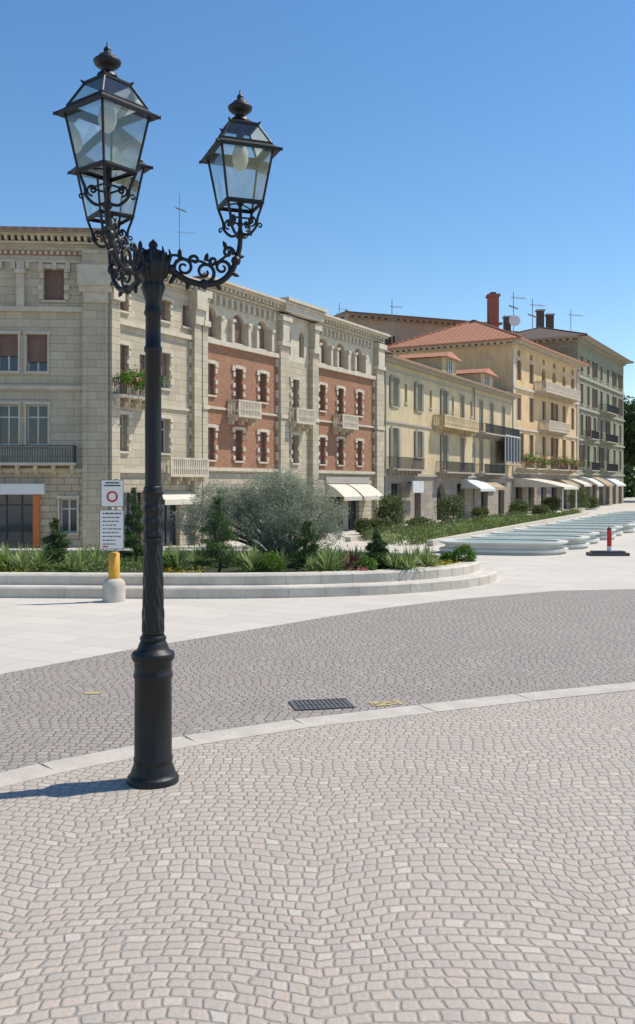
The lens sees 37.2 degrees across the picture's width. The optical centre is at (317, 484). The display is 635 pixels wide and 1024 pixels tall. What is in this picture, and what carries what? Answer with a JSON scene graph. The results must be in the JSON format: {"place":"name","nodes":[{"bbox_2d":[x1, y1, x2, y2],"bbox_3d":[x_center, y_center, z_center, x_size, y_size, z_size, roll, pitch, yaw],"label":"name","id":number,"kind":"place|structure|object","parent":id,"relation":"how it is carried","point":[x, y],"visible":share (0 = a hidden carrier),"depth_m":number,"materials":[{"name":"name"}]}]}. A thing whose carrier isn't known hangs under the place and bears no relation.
{"place":"outdoors","nodes":[
{"label":"outdoors","id":0,"kind":"place"},
{"bbox_2d":[67,545,263,548],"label":"wall","id":1,"kind":"structure","parent":0,"point":[239,547],"depth_m":22.52,"materials":[{"name":"white stone"}]},
{"bbox_2d":[0,690,634,1023],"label":"pavement","id":2,"kind":"structure","parent":0,"point":[470,866],"depth_m":4.04,"materials":[{"name":"beige stone"}]},
{"bbox_2d":[53,41,282,789],"bbox_3d":[-0.999,-0.306,5.461,1.353,3.988,1.200,0,0,-41],"label":"street lamp","id":3,"kind":"object","parent":2,"relation":"on","point":[107,143],"visible":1,"depth_m":5.30,"materials":[{"name":"metal"}]},
{"bbox_2d":[0,589,634,772],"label":"road","id":4,"kind":"structure","parent":0,"point":[447,650],"depth_m":8.64,"materials":[{"name":"grey stone"}]},
{"bbox_2d":[288,698,354,710],"bbox_3d":[0.030,1.690,7.250,0.460,0.010,0.300,0,0,-12],"label":"drain grate","id":5,"kind":"object","parent":4,"relation":"on","point":[320,704],"visible":1,"depth_m":7.22,"materials":[{"name":"grey metal"}]},
{"bbox_2d":[369,700,402,705],"bbox_3d":[0.531,1.691,7.297,0.257,0.001,0.159,0,0,-15],"label":"yellow road marking","id":6,"kind":"object","parent":4,"relation":"on","point":[382,704],"visible":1,"depth_m":7.31,"materials":[{"name":"paint"}]},
{"bbox_2d":[0,496,634,673],"bbox_3d":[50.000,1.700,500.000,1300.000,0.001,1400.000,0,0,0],"label":"ground","id":7,"kind":"structure","parent":0,"point":[36,632],"depth_m":13.14,"materials":[{"name":"beige concrete"}]},
{"bbox_2d":[0,226,208,547],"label":"stone palazzo","id":8,"kind":"structure","parent":7,"relation":"on","point":[72,381],"depth_m":23.42,"materials":[{"name":"beige stone"}]},
{"bbox_2d":[0,270,76,547],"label":"windows","id":9,"kind":"structure","parent":8,"relation":"in","point":[19,514],"depth_m":23.49,"materials":[{"name":"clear glass"}]},
{"bbox_2d":[120,301,184,545],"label":"windows","id":10,"kind":"structure","parent":8,"relation":"in","point":[168,527],"depth_m":25.65,"materials":[{"name":"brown glass"}]},
{"bbox_2d":[175,193,195,264],"bbox_3d":[-3.931,-7.075,28.062,0.666,3.150,0.446,0,0,0],"label":"tv antenna","id":11,"kind":"object","parent":8,"relation":"attached to","point":[179,209],"visible":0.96,"depth_m":27.99,"materials":[{"name":"metal"}]},
{"bbox_2d":[99,479,125,602],"bbox_3d":[-2.962,0.810,13.720,0.328,1.780,0.328,0,0,32],"label":"traffic sign","id":12,"kind":"object","parent":7,"relation":"on","point":[111,529],"visible":1,"depth_m":13.66,"materials":[{"name":"white metal"}]},
{"bbox_2d":[0,543,496,598],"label":"planter bed","id":13,"kind":"object","parent":7,"relation":"on","point":[51,581],"visible":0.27,"depth_m":14.46,"materials":[{"name":"white stone"}]},
{"bbox_2d":[0,555,13,571],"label":"box ball shrub","id":14,"kind":"object","parent":13,"relation":"on","point":[2,558],"visible":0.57,"depth_m":15.12,"materials":[{"name":"green plant"}]},
{"bbox_2d":[0,541,18,559],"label":"yucca plant","id":15,"kind":"object","parent":13,"relation":"on","point":[4,551],"visible":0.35,"depth_m":16.26,"materials":[{"name":"green plant"}]},
{"bbox_2d":[0,552,19,571],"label":"yucca plant","id":16,"kind":"object","parent":13,"relation":"on","point":[10,560],"visible":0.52,"depth_m":15.05,"materials":[{"name":"green plant"}]},
{"bbox_2d":[6,545,47,571],"bbox_3d":[-4.730,1.163,15.202,0.892,0.533,0.971,0,0,0],"label":"yucca plant","id":17,"kind":"object","parent":13,"relation":"on","point":[22,560],"visible":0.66,"depth_m":15.12,"materials":[{"name":"green plant"}]},
{"bbox_2d":[28,543,53,570],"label":"yucca plant","id":18,"kind":"object","parent":13,"relation":"on","point":[39,555],"visible":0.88,"depth_m":15.56,"materials":[{"name":"green plant"}]},
{"bbox_2d":[36,516,76,567],"bbox_3d":[-4.515,1.012,16.444,0.840,0.963,0.759,0,0,37],"label":"topiary pine","id":19,"kind":"object","parent":13,"relation":"on","point":[56,551],"visible":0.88,"depth_m":16.34,"materials":[{"name":"green plant"}]},
{"bbox_2d":[57,550,84,571],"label":"yucca plant","id":20,"kind":"object","parent":13,"relation":"on","point":[72,563],"visible":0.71,"depth_m":15.15,"materials":[{"name":"green plant"}]},
{"bbox_2d":[58,542,96,571],"bbox_3d":[-3.911,1.178,15.487,0.939,0.503,0.844,0,0,27],"label":"yucca plant","id":21,"kind":"object","parent":13,"relation":"on","point":[83,557],"visible":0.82,"depth_m":15.47,"materials":[{"name":"green plant"}]},
{"bbox_2d":[90,542,107,566],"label":"yucca plant","id":22,"kind":"object","parent":13,"relation":"on","point":[96,554],"visible":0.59,"depth_m":16.14,"materials":[{"name":"green plant"}]},
{"bbox_2d":[118,487,143,564],"bbox_3d":[-3.306,0.764,17.012,0.735,1.449,0.738,0,0,-30],"label":"topiary pine","id":23,"kind":"object","parent":13,"relation":"on","point":[132,536],"visible":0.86,"depth_m":16.95,"materials":[{"name":"green plant"}]},
{"bbox_2d":[162,553,178,572],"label":"box ball shrub","id":24,"kind":"object","parent":13,"relation":"on","point":[166,558],"visible":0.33,"depth_m":15.20,"materials":[{"name":"green plant"}]},
{"bbox_2d":[162,544,196,571],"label":"yucca plant","id":25,"kind":"object","parent":13,"relation":"on","point":[178,558],"visible":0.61,"depth_m":15.18,"materials":[{"name":"green plant"}]},
{"bbox_2d":[184,544,213,567],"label":"yucca plant","id":26,"kind":"object","parent":13,"relation":"on","point":[197,558],"visible":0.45,"depth_m":16.17,"materials":[{"name":"green plant"}]},
{"bbox_2d":[188,496,247,572],"bbox_3d":[-1.627,0.836,15.405,1.072,1.308,0.838,0,0,27],"label":"topiary pine","id":27,"kind":"object","parent":13,"relation":"on","point":[217,547],"visible":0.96,"depth_m":15.34,"materials":[{"name":"green plant"}]},
{"bbox_2d":[231,544,251,569],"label":"yucca plant","id":28,"kind":"object","parent":13,"relation":"on","point":[239,553],"visible":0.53,"depth_m":15.63,"materials":[{"name":"green plant"}]},
{"bbox_2d":[229,542,275,571],"bbox_3d":[-1.040,1.156,15.192,0.951,0.548,0.914,0,0,0],"label":"yucca plant","id":29,"kind":"object","parent":13,"relation":"on","point":[251,562],"visible":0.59,"depth_m":15.14,"materials":[{"name":"green plant"}]},
{"bbox_2d":[169,465,349,556],"bbox_3d":[-1.114,0.558,18.825,3.707,1.972,2.077,0,0,0],"label":"olive tree","id":30,"kind":"object","parent":13,"relation":"on","point":[295,511],"visible":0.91,"depth_m":18.64,"materials":[{"name":"green plant"}]},
{"bbox_2d":[257,549,288,571],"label":"box ball shrub","id":31,"kind":"object","parent":13,"relation":"on","point":[272,556],"visible":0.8,"depth_m":15.05,"materials":[{"name":"green plant"}]},
{"bbox_2d":[285,519,335,571],"bbox_3d":[-0.149,1.028,15.602,0.869,0.932,0.715,0,0,37],"label":"topiary pine","id":32,"kind":"object","parent":13,"relation":"on","point":[307,543],"visible":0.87,"depth_m":15.55,"materials":[{"name":"green plant"}]},
{"bbox_2d":[304,555,326,571],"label":"yucca plant","id":33,"kind":"object","parent":13,"relation":"on","point":[312,568],"visible":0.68,"depth_m":15.06,"materials":[{"name":"green plant"}]},
{"bbox_2d":[306,543,346,571],"bbox_3d":[0.163,1.176,15.186,0.891,0.507,0.959,0,0,0],"label":"yucca plant","id":34,"kind":"object","parent":13,"relation":"on","point":[327,561],"visible":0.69,"depth_m":15.12,"materials":[{"name":"green plant"}]},
{"bbox_2d":[332,546,349,569],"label":"yucca plant","id":35,"kind":"object","parent":13,"relation":"on","point":[340,554],"visible":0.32,"depth_m":15.55,"materials":[{"name":"green plant"}]},
{"bbox_2d":[337,550,365,570],"bbox_3d":[0.597,1.215,15.271,0.706,0.430,0.650,0,0,32],"label":"burgundy cordyline","id":36,"kind":"object","parent":13,"relation":"on","point":[354,558],"visible":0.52,"depth_m":15.31,"materials":[{"name":"purple plant"}]},
{"bbox_2d":[356,555,378,569],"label":"box ball shrub","id":37,"kind":"object","parent":13,"relation":"on","point":[370,562],"visible":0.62,"depth_m":15.12,"materials":[{"name":"green plant"}]},
{"bbox_2d":[364,525,398,569],"bbox_3d":[1.030,1.083,15.592,0.706,0.825,0.595,0,0,0],"label":"topiary pine","id":38,"kind":"object","parent":13,"relation":"on","point":[377,549],"visible":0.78,"depth_m":15.53,"materials":[{"name":"green plant"}]},
{"bbox_2d":[383,551,403,568],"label":"yucca plant","id":39,"kind":"object","parent":13,"relation":"on","point":[396,560],"visible":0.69,"depth_m":15.34,"materials":[{"name":"green plant"}]},
{"bbox_2d":[392,545,423,570],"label":"yucca plant","id":40,"kind":"object","parent":13,"relation":"on","point":[409,562],"visible":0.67,"depth_m":15.24,"materials":[{"name":"green plant"}]},
{"bbox_2d":[407,543,440,565],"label":"yucca plant","id":41,"kind":"object","parent":13,"relation":"on","point":[417,552],"visible":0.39,"depth_m":16.58,"materials":[{"name":"green plant"}]},
{"bbox_2d":[412,544,448,566],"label":"yucca plant","id":42,"kind":"object","parent":13,"relation":"on","point":[427,560],"visible":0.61,"depth_m":15.81,"materials":[{"name":"green plant"}]},
{"bbox_2d":[439,551,453,563],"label":"box ball shrub","id":43,"kind":"object","parent":13,"relation":"on","point":[445,556],"visible":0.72,"depth_m":17.11,"materials":[{"name":"green plant"}]},
{"bbox_2d":[451,543,477,562],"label":"box ball shrub","id":44,"kind":"object","parent":13,"relation":"on","point":[464,549],"visible":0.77,"depth_m":16.80,"materials":[{"name":"green plant"}]},
{"bbox_2d":[193,272,390,544],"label":"brick palazzo","id":45,"kind":"structure","parent":7,"relation":"on","point":[288,382],"depth_m":31.20,"materials":[{"name":"red brick"}]},
{"bbox_2d":[208,311,358,540],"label":"windows","id":46,"kind":"structure","parent":45,"relation":"in","point":[352,505],"depth_m":30.00,"materials":[{"name":"brown glass"}]},
{"bbox_2d":[0,682,634,787],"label":"kerb","id":47,"kind":"structure","parent":7,"relation":"on","point":[22,774],"depth_m":6.61,"materials":[{"name":"stone"}]},
{"bbox_2d":[353,518,372,534],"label":"shrub","id":48,"kind":"object","parent":7,"relation":"on","point":[362,524],"visible":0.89,"depth_m":31.82,"materials":[{"name":"green plant"}]},
{"bbox_2d":[369,517,395,528],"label":"shrub","id":49,"kind":"object","parent":7,"relation":"on","point":[380,522],"visible":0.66,"depth_m":32.71,"materials":[{"name":"green plant"}]},
{"bbox_2d":[362,530,403,544],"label":"flower clump","id":50,"kind":"object","parent":7,"relation":"on","point":[388,539],"visible":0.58,"depth_m":26.99,"materials":[{"name":"green plant"}]},
{"bbox_2d":[345,526,422,541],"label":"wall","id":51,"kind":"structure","parent":7,"relation":"on","point":[354,538],"depth_m":28.28,"materials":[{"name":"white stone"}]},
{"bbox_2d":[371,491,408,530],"bbox_3d":[2.642,1.100,34.004,1.214,1.750,1.332,0,0,40],"label":"shrub","id":52,"kind":"object","parent":7,"relation":"on","point":[392,503],"visible":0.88,"depth_m":33.78,"materials":[{"name":"green plant"}]},
{"bbox_2d":[404,516,430,527],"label":"shrub","id":53,"kind":"object","parent":7,"relation":"on","point":[412,520],"visible":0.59,"depth_m":36.76,"materials":[{"name":"green plant"}]},
{"bbox_2d":[416,523,446,531],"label":"flower clump","id":54,"kind":"object","parent":7,"relation":"on","point":[430,527],"visible":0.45,"depth_m":31.39,"materials":[{"name":"plant"}]},
{"bbox_2d":[360,510,526,540],"bbox_3d":[5.969,1.502,38.303,1.011,0.698,22.306,0,0,25],"label":"hedge","id":55,"kind":"object","parent":7,"relation":"on","point":[366,535],"visible":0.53,"depth_m":34.00,"materials":[{"name":"green plant"}]},
{"bbox_2d":[384,362,511,524],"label":"walls","id":56,"kind":"structure","parent":7,"relation":"on","point":[424,504],"depth_m":43.71,"materials":[{"name":"paint"}]},
{"bbox_2d":[385,361,475,518],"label":"downpipe","id":57,"kind":"object","parent":56,"relation":"attached to","point":[474,440],"visible":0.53,"depth_m":48.84,"materials":[{"name":"metal"}]},
{"bbox_2d":[390,376,502,521],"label":"windows","id":58,"kind":"structure","parent":56,"relation":"attached to","point":[393,487],"depth_m":41.93,"materials":[{"name":"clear glass"}]},
{"bbox_2d":[384,367,513,492],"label":"trim","id":59,"kind":"structure","parent":56,"relation":"attached to","point":[417,486],"depth_m":43.56,"materials":[{"name":"stone"}]},
{"bbox_2d":[385,354,515,399],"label":"cornice","id":60,"kind":"structure","parent":56,"relation":"attached to","point":[395,362],"depth_m":44.01,"materials":[{"name":"beige stone"}]},
{"bbox_2d":[385,351,520,397],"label":"roof","id":61,"kind":"structure","parent":56,"relation":"on","point":[432,369],"depth_m":44.08,"materials":[{"name":"tile"}]},
{"bbox_2d":[399,352,462,374],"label":"dormer","id":62,"kind":"object","parent":61,"relation":"on","point":[445,361],"visible":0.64,"depth_m":46.64,"materials":[{"name":"yellow paint"}]},
{"bbox_2d":[456,368,498,386],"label":"dormer","id":63,"kind":"object","parent":61,"relation":"on","point":[485,376],"visible":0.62,"depth_m":52.09,"materials":[{"name":"yellow paint"}]},
{"bbox_2d":[386,414,520,478],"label":"balconies","id":64,"kind":"structure","parent":56,"relation":"attached to","point":[455,425],"depth_m":45.70,"materials":[{"name":"stone"}]},
{"bbox_2d":[461,480,505,490],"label":"awnings","id":65,"kind":"object","parent":56,"relation":"attached to","point":[480,485],"visible":1,"depth_m":47.78,"materials":[{"name":"fabric"}]},
{"bbox_2d":[494,435,519,465],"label":"veranda","id":66,"kind":"object","parent":56,"relation":"attached to","point":[511,450],"visible":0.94,"depth_m":53.17,"materials":[{"name":"grey glass"}]},
{"bbox_2d":[392,342,505,390],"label":"walls","id":67,"kind":"structure","parent":7,"relation":"on","point":[498,354],"depth_m":56.24,"materials":[{"name":"paint"}]},
{"bbox_2d":[387,340,512,353],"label":"cornice","id":68,"kind":"structure","parent":67,"relation":"attached to","point":[473,345],"depth_m":57.55,"materials":[{"name":"stone"}]},
{"bbox_2d":[434,492,468,521],"bbox_3d":[5.638,1.058,39.999,1.467,1.582,1.423,0,0,-14],"label":"shrub","id":69,"kind":"object","parent":7,"relation":"on","point":[447,507],"visible":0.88,"depth_m":39.80,"materials":[{"name":"green plant"}]},
{"bbox_2d":[470,506,489,516],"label":"shrub","id":70,"kind":"object","parent":7,"relation":"on","point":[477,511],"visible":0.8,"depth_m":45.78,"materials":[{"name":"green plant"}]},
{"bbox_2d":[393,342,577,511],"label":"walls","id":71,"kind":"structure","parent":7,"relation":"on","point":[553,371],"depth_m":59.75,"materials":[{"name":"paint"}]},
{"bbox_2d":[387,320,589,366],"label":"roof","id":72,"kind":"structure","parent":71,"relation":"on","point":[473,331],"depth_m":58.63,"materials":[{"name":"tile"}]},
{"bbox_2d":[486,292,499,327],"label":"brick chimney","id":73,"kind":"object","parent":72,"relation":"on","point":[492,308],"visible":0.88,"depth_m":61.00,"materials":[{"name":"brick"}]},
{"bbox_2d":[509,315,519,325],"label":"satellite dish","id":74,"kind":"object","parent":72,"relation":"on","point":[514,320],"visible":1,"depth_m":62.14,"materials":[{"name":"white paint"}]},
{"bbox_2d":[516,360,572,510],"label":"windows","id":75,"kind":"structure","parent":71,"relation":"attached to","point":[522,434],"depth_m":59.51,"materials":[{"name":"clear glass"}]},
{"bbox_2d":[512,348,579,475],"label":"trim","id":76,"kind":"structure","parent":71,"relation":"attached to","point":[514,387],"depth_m":58.85,"materials":[{"name":"stone"}]},
{"bbox_2d":[515,381,580,473],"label":"balconies","id":77,"kind":"structure","parent":71,"relation":"attached to","point":[558,392],"depth_m":60.92,"materials":[{"name":"stone"}]},
{"bbox_2d":[521,452,585,467],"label":"balcony plants","id":78,"kind":"object","parent":77,"relation":"on","point":[573,461],"visible":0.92,"depth_m":58.96,"materials":[{"name":"green plant"}]},
{"bbox_2d":[512,340,583,369],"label":"cornice","id":79,"kind":"structure","parent":71,"relation":"attached to","point":[536,350],"depth_m":60.60,"materials":[{"name":"stone"}]},
{"bbox_2d":[392,509,581,544],"bbox_3d":[8.611,1.556,39.752,1.051,0.587,29.972,0,0,24],"label":"hedge","id":80,"kind":"object","parent":7,"relation":"on","point":[420,538],"visible":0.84,"depth_m":31.87,"materials":[{"name":"green plant"}]},
{"bbox_2d":[427,512,588,545],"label":"wall","id":81,"kind":"structure","parent":7,"relation":"on","point":[435,542],"depth_m":34.60,"materials":[{"name":"white stone"}]},
{"bbox_2d":[507,498,531,515],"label":"shrub","id":82,"kind":"object","parent":7,"relation":"on","point":[518,504],"visible":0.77,"depth_m":49.74,"materials":[{"name":"green plant"}]},
{"bbox_2d":[439,511,634,555],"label":"cascade fountain","id":83,"kind":"object","parent":7,"relation":"on","point":[559,537],"visible":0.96,"depth_m":26.04,"materials":[{"name":"stone"}]},
{"bbox_2d":[530,503,550,514],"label":"shrub","id":84,"kind":"object","parent":7,"relation":"on","point":[541,509],"visible":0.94,"depth_m":51.76,"materials":[{"name":"green plant"}]},
{"bbox_2d":[539,496,561,512],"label":"shrub","id":85,"kind":"object","parent":7,"relation":"on","point":[553,503],"visible":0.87,"depth_m":55.72,"materials":[{"name":"green plant"}]},
{"bbox_2d":[514,478,591,509],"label":"awnings","id":86,"kind":"object","parent":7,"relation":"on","point":[567,484],"visible":0.9,"depth_m":55.91,"materials":[{"name":"beige fabric"}]},
{"bbox_2d":[534,339,571,356],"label":"walls","id":87,"kind":"structure","parent":7,"relation":"on","point":[553,346],"depth_m":70.78,"materials":[{"name":"beige paint"}]},
{"bbox_2d":[527,335,578,342],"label":"cornice","id":88,"kind":"structure","parent":87,"relation":"attached to","point":[557,339],"depth_m":70.48,"materials":[{"name":"beige stone"}]},
{"bbox_2d":[564,485,593,509],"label":"shrub","id":89,"kind":"object","parent":7,"relation":"on","point":[581,495],"visible":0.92,"depth_m":61.84,"materials":[{"name":"green plant"}]},
{"bbox_2d":[559,338,622,505],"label":"walls","id":90,"kind":"structure","parent":7,"relation":"on","point":[614,494],"depth_m":76.74,"materials":[{"name":"paint"}]},
{"bbox_2d":[514,327,633,363],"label":"roof","id":91,"kind":"structure","parent":90,"relation":"on","point":[542,332],"depth_m":72.51,"materials":[{"name":"tile"}]},
{"bbox_2d":[583,404,618,474],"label":"balconies","id":92,"kind":"structure","parent":90,"relation":"attached to","point":[612,440],"depth_m":76.17,"materials":[{"name":"metal"}]},
{"bbox_2d":[579,357,622,505],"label":"windows","id":93,"kind":"structure","parent":90,"relation":"attached to","point":[594,421],"depth_m":75.25,"materials":[{"name":"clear glass"}]},
{"bbox_2d":[579,354,624,475],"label":"trim","id":94,"kind":"structure","parent":90,"relation":"attached to","point":[599,384],"depth_m":76.60,"materials":[{"name":"grey stone"}]},
{"bbox_2d":[580,477,625,485],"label":"awnings","id":95,"kind":"object","parent":90,"relation":"attached to","point":[603,481],"visible":0.98,"depth_m":73.42,"materials":[{"name":"fabric"}]},
{"bbox_2d":[578,337,628,365],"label":"cornice","id":96,"kind":"structure","parent":90,"relation":"attached to","point":[598,348],"depth_m":75.84,"materials":[{"name":"beige stone"}]},
{"bbox_2d":[581,495,601,509],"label":"shrub","id":97,"kind":"object","parent":7,"relation":"on","point":[595,500],"visible":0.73,"depth_m":63.73,"materials":[{"name":"green plant"}]},
{"bbox_2d":[586,527,629,555],"bbox_3d":[6.960,1.357,22.600,0.920,0.675,0.440,0,0,0],"label":"barrier post","id":98,"kind":"object","parent":7,"relation":"on","point":[609,551],"visible":1,"depth_m":22.45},
{"bbox_2d":[623,409,634,497],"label":"distant trees","id":99,"kind":"object","parent":7,"relation":"on","point":[629,482],"visible":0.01,"depth_m":119.85,"materials":[{"name":"green plant"}]},
{"bbox_2d":[623,395,634,473],"bbox_3d":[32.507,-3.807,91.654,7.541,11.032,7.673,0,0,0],"label":"deciduous tree","id":100,"kind":"object","parent":7,"relation":"on","point":[629,427],"visible":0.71,"depth_m":92.28,"materials":[{"name":"green plant"}]},
{"bbox_2d":[0,0,634,477],"label":"sky","id":101,"kind":"structure","parent":0,"point":[437,157],"materials":[{"name":"blue"}]},
{"bbox_2d":[343,316,453,343],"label":"walls","id":102,"kind":"structure","parent":0,"point":[401,331],"depth_m":65.59,"materials":[{"name":"beige paint"}]},
{"bbox_2d":[385,336,394,344],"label":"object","id":103,"kind":"structure","parent":102,"relation":"attached to","point":[390,340],"depth_m":65.40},
{"bbox_2d":[346,314,459,325],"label":"cornice","id":104,"kind":"structure","parent":102,"relation":"attached to","point":[355,316],"depth_m":65.30,"materials":[{"name":"beige stone"}]},
{"bbox_2d":[334,310,502,325],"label":"roof","id":105,"kind":"structure","parent":102,"relation":"on","point":[345,312],"depth_m":64.86,"materials":[{"name":"tile"}]},
{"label":"roof","id":106,"kind":"object","parent":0,"visible":0},
{"bbox_2d":[502,316,510,331],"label":"rooftop chimney","id":107,"kind":"object","parent":106,"relation":"on","point":[506,325],"visible":0.54,"depth_m":85.70,"materials":[{"name":"concrete"}]},
{"bbox_2d":[535,309,544,327],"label":"rooftop chimney","id":108,"kind":"object","parent":106,"relation":"on","point":[540,318],"visible":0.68,"depth_m":85.20,"materials":[{"name":"concrete"}]},
{"bbox_2d":[545,313,554,327],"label":"rooftop chimney","id":109,"kind":"object","parent":106,"relation":"on","point":[549,320],"visible":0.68,"depth_m":85.70,"materials":[{"name":"concrete"}]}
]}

